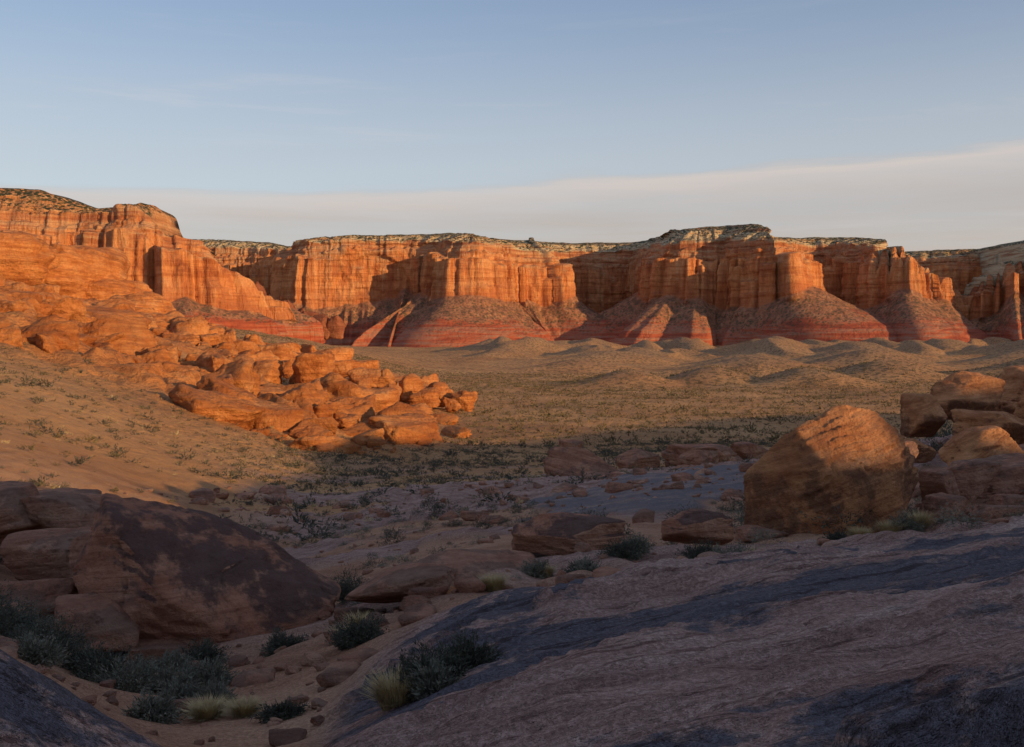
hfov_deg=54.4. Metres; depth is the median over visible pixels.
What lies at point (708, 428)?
scrub brush
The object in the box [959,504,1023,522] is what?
sandstone boulder
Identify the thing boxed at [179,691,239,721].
bunch grass
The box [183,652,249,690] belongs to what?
sagebrush
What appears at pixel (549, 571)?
bunch grass
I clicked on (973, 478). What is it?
sandstone boulder
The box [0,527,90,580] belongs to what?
sandstone boulder
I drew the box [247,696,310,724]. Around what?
blackbrush
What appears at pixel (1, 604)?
blackbrush
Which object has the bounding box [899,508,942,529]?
bunch grass
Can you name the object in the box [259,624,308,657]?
blackbrush
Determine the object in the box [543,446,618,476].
sandstone boulder
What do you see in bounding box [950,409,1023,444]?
sandstone boulder
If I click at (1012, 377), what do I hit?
sandstone boulder
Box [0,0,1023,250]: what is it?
sky
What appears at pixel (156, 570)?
sandstone boulder
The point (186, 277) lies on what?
slickrock butte
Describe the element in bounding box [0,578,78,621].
sandstone boulder
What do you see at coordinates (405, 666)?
blackbrush
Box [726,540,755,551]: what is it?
sagebrush
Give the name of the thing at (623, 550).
blackbrush
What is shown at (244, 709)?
bunch grass
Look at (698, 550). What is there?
blackbrush
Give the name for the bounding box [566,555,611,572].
sagebrush
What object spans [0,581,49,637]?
blackbrush
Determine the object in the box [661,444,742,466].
sandstone boulder
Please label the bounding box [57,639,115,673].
blackbrush
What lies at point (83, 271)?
slickrock dome
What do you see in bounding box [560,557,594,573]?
blackbrush
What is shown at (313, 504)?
dry grass clumps
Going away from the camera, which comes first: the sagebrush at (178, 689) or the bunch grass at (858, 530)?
the sagebrush at (178, 689)
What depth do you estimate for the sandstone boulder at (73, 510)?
22.06 m
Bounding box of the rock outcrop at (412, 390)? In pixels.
[348,369,477,411]
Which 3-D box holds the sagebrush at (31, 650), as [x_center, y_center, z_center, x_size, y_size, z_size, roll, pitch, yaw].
[-5.349,3.062,11.119,0.937,0.463,0.980,0,2,0]
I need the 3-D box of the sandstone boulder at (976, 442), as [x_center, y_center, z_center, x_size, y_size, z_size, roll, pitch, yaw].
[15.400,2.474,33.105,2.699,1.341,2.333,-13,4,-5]
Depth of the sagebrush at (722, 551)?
19.09 m
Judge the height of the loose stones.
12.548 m
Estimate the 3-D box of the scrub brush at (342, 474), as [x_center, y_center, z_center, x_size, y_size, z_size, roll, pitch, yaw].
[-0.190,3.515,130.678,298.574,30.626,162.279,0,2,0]
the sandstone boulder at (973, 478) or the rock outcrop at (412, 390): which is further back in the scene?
the rock outcrop at (412, 390)
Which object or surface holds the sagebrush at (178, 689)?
on the desert ground at (884, 639)
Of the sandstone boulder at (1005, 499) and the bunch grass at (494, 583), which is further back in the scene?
the sandstone boulder at (1005, 499)
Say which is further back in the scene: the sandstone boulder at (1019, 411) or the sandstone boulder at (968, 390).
the sandstone boulder at (968, 390)
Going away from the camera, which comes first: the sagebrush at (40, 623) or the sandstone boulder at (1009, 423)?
the sagebrush at (40, 623)
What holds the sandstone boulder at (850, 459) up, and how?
on the desert ground at (884, 639)
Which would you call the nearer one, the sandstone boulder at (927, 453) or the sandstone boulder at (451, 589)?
the sandstone boulder at (451, 589)
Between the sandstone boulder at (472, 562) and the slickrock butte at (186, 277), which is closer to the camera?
the sandstone boulder at (472, 562)
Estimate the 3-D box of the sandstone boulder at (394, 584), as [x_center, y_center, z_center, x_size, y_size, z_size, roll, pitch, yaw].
[-1.903,3.689,17.305,1.990,0.586,1.680,-10,1,6]
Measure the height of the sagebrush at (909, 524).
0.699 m
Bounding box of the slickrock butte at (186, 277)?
[0,188,324,343]
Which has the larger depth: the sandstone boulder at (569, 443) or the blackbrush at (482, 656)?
the sandstone boulder at (569, 443)
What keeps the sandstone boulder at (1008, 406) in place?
on the desert ground at (884, 639)
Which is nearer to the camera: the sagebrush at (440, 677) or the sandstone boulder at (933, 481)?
the sagebrush at (440, 677)
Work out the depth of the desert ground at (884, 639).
10.26 m
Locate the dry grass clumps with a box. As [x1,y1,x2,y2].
[0,342,924,536]
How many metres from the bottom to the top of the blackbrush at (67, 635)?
0.692 m
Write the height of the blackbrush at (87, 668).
0.610 m
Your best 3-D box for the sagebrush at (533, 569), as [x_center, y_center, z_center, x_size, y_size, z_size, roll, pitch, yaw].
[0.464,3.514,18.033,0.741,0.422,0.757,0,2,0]
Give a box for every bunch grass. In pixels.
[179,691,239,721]
[219,694,267,719]
[338,608,372,626]
[356,664,430,710]
[475,571,514,591]
[538,563,557,578]
[843,525,875,535]
[873,519,911,531]
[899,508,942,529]
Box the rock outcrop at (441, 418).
[411,403,458,424]
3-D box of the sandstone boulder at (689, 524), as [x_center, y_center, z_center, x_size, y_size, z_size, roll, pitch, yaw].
[4.062,3.440,22.132,1.487,0.832,1.142,0,2,-11]
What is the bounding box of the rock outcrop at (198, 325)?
[156,315,221,347]
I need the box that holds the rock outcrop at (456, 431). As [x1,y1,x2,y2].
[441,426,471,438]
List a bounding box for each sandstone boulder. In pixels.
[0,481,39,536]
[0,487,101,544]
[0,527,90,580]
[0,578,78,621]
[20,493,102,529]
[54,592,139,651]
[72,493,340,647]
[123,638,191,662]
[344,561,456,602]
[417,549,554,578]
[444,586,455,594]
[511,512,625,555]
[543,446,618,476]
[558,439,582,447]
[615,448,659,468]
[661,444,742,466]
[661,508,733,544]
[674,464,695,468]
[678,450,718,465]
[730,442,767,459]
[735,525,787,542]
[743,405,919,534]
[900,393,946,437]
[904,438,935,462]
[905,441,918,461]
[916,492,966,524]
[918,468,959,500]
[930,371,1005,420]
[938,425,1023,465]
[945,453,1023,498]
[946,460,1001,502]
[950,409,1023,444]
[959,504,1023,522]
[985,494,1023,505]
[994,401,1017,414]
[998,365,1023,401]
[1013,398,1023,418]
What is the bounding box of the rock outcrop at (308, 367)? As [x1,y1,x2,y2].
[252,351,381,387]
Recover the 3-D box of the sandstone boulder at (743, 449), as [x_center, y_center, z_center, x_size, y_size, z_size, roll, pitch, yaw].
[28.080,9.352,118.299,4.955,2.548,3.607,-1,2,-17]
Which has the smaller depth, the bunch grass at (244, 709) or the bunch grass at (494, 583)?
the bunch grass at (244, 709)
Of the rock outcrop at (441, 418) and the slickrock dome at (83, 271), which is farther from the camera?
the slickrock dome at (83, 271)
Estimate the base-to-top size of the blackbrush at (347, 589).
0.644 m
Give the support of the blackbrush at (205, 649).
on the desert ground at (884, 639)
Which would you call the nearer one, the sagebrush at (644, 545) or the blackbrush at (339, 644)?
the blackbrush at (339, 644)
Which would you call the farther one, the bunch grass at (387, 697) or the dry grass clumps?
the dry grass clumps
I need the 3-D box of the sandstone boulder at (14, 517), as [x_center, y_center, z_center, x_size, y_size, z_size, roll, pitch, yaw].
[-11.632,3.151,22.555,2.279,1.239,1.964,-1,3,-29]
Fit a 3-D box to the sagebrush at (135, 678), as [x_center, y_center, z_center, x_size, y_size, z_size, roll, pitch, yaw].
[-4.541,3.572,11.888,1.155,0.599,1.142,-2,3,-41]
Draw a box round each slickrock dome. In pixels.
[0,232,175,313]
[12,290,151,327]
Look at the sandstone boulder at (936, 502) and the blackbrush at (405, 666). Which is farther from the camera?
the sandstone boulder at (936, 502)
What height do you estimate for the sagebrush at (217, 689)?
0.388 m
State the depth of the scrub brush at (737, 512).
29.88 m
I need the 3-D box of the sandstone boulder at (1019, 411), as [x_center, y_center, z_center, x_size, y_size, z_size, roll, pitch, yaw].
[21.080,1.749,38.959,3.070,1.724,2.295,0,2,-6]
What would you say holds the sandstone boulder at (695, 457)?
on the desert ground at (884, 639)
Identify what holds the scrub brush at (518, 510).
on the desert ground at (884, 639)
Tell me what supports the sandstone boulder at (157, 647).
on the desert ground at (884, 639)
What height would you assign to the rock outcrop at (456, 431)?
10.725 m
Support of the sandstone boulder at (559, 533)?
on the desert ground at (884, 639)
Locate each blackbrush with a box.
[0,579,36,617]
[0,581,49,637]
[4,614,85,655]
[5,609,95,658]
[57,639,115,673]
[66,638,156,682]
[177,636,234,666]
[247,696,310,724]
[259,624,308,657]
[325,617,373,651]
[326,609,389,649]
[329,573,363,606]
[390,646,447,704]
[393,635,480,680]
[444,625,503,669]
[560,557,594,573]
[596,535,647,560]
[671,537,717,558]
[822,529,848,539]
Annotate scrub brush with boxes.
[0,340,952,545]
[0,436,1023,586]
[1,463,1022,580]
[37,315,1023,448]
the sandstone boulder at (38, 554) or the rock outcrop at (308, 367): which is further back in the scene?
the rock outcrop at (308, 367)
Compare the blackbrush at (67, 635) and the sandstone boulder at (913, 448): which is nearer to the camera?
the blackbrush at (67, 635)
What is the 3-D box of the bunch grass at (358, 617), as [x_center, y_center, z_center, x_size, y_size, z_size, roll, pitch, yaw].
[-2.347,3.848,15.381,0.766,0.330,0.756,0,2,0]
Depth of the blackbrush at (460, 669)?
7.98 m
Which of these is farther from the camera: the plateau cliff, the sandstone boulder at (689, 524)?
the plateau cliff
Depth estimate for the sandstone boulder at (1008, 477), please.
29.36 m
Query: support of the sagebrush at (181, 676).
on the desert ground at (884, 639)
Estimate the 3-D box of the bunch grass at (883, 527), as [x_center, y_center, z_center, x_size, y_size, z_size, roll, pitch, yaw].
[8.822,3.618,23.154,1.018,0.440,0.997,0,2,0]
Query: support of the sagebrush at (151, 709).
on the desert ground at (884, 639)
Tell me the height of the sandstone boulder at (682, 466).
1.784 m
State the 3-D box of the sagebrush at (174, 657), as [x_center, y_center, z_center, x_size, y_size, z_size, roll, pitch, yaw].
[-4.856,4.134,14.213,0.872,0.413,0.934,2,3,40]
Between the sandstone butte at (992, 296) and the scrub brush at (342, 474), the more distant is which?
the sandstone butte at (992, 296)
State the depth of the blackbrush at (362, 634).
13.26 m
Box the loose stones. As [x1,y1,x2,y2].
[0,442,1008,746]
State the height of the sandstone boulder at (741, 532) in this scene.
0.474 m
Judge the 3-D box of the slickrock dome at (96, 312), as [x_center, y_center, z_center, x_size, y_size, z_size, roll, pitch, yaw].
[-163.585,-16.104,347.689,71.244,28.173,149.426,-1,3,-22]
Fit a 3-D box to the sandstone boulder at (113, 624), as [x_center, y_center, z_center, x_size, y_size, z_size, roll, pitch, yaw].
[-6.998,4.304,16.794,1.394,0.972,1.193,-1,2,-17]
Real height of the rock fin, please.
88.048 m
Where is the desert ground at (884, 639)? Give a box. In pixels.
[0,309,1023,746]
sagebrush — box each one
[0,596,66,635]
[6,623,70,668]
[87,646,171,694]
[121,686,189,724]
[137,654,205,694]
[143,645,197,672]
[153,675,201,701]
[179,675,237,704]
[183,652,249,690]
[399,651,460,699]
[518,558,555,578]
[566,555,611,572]
[619,532,652,555]
[703,542,740,553]
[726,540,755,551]
[885,506,931,531]
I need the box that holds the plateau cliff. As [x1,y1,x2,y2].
[905,249,981,293]
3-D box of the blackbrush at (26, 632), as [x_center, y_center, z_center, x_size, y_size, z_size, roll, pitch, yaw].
[-5.965,3.289,12.282,1.168,0.526,1.121,0,2,0]
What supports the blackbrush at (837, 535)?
on the desert ground at (884, 639)
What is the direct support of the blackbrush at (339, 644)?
on the desert ground at (884, 639)
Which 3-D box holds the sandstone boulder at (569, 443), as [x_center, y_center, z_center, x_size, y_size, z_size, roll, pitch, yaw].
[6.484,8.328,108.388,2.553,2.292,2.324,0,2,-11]
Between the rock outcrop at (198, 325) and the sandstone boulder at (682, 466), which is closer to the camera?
the sandstone boulder at (682, 466)
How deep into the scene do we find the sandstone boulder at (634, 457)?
111.22 m
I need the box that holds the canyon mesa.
[192,224,989,347]
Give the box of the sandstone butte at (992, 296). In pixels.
[958,240,1023,340]
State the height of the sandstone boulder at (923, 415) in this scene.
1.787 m
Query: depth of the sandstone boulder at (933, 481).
26.69 m
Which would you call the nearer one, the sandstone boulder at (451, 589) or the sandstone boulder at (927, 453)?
the sandstone boulder at (451, 589)
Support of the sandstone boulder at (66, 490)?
on the desert ground at (884, 639)

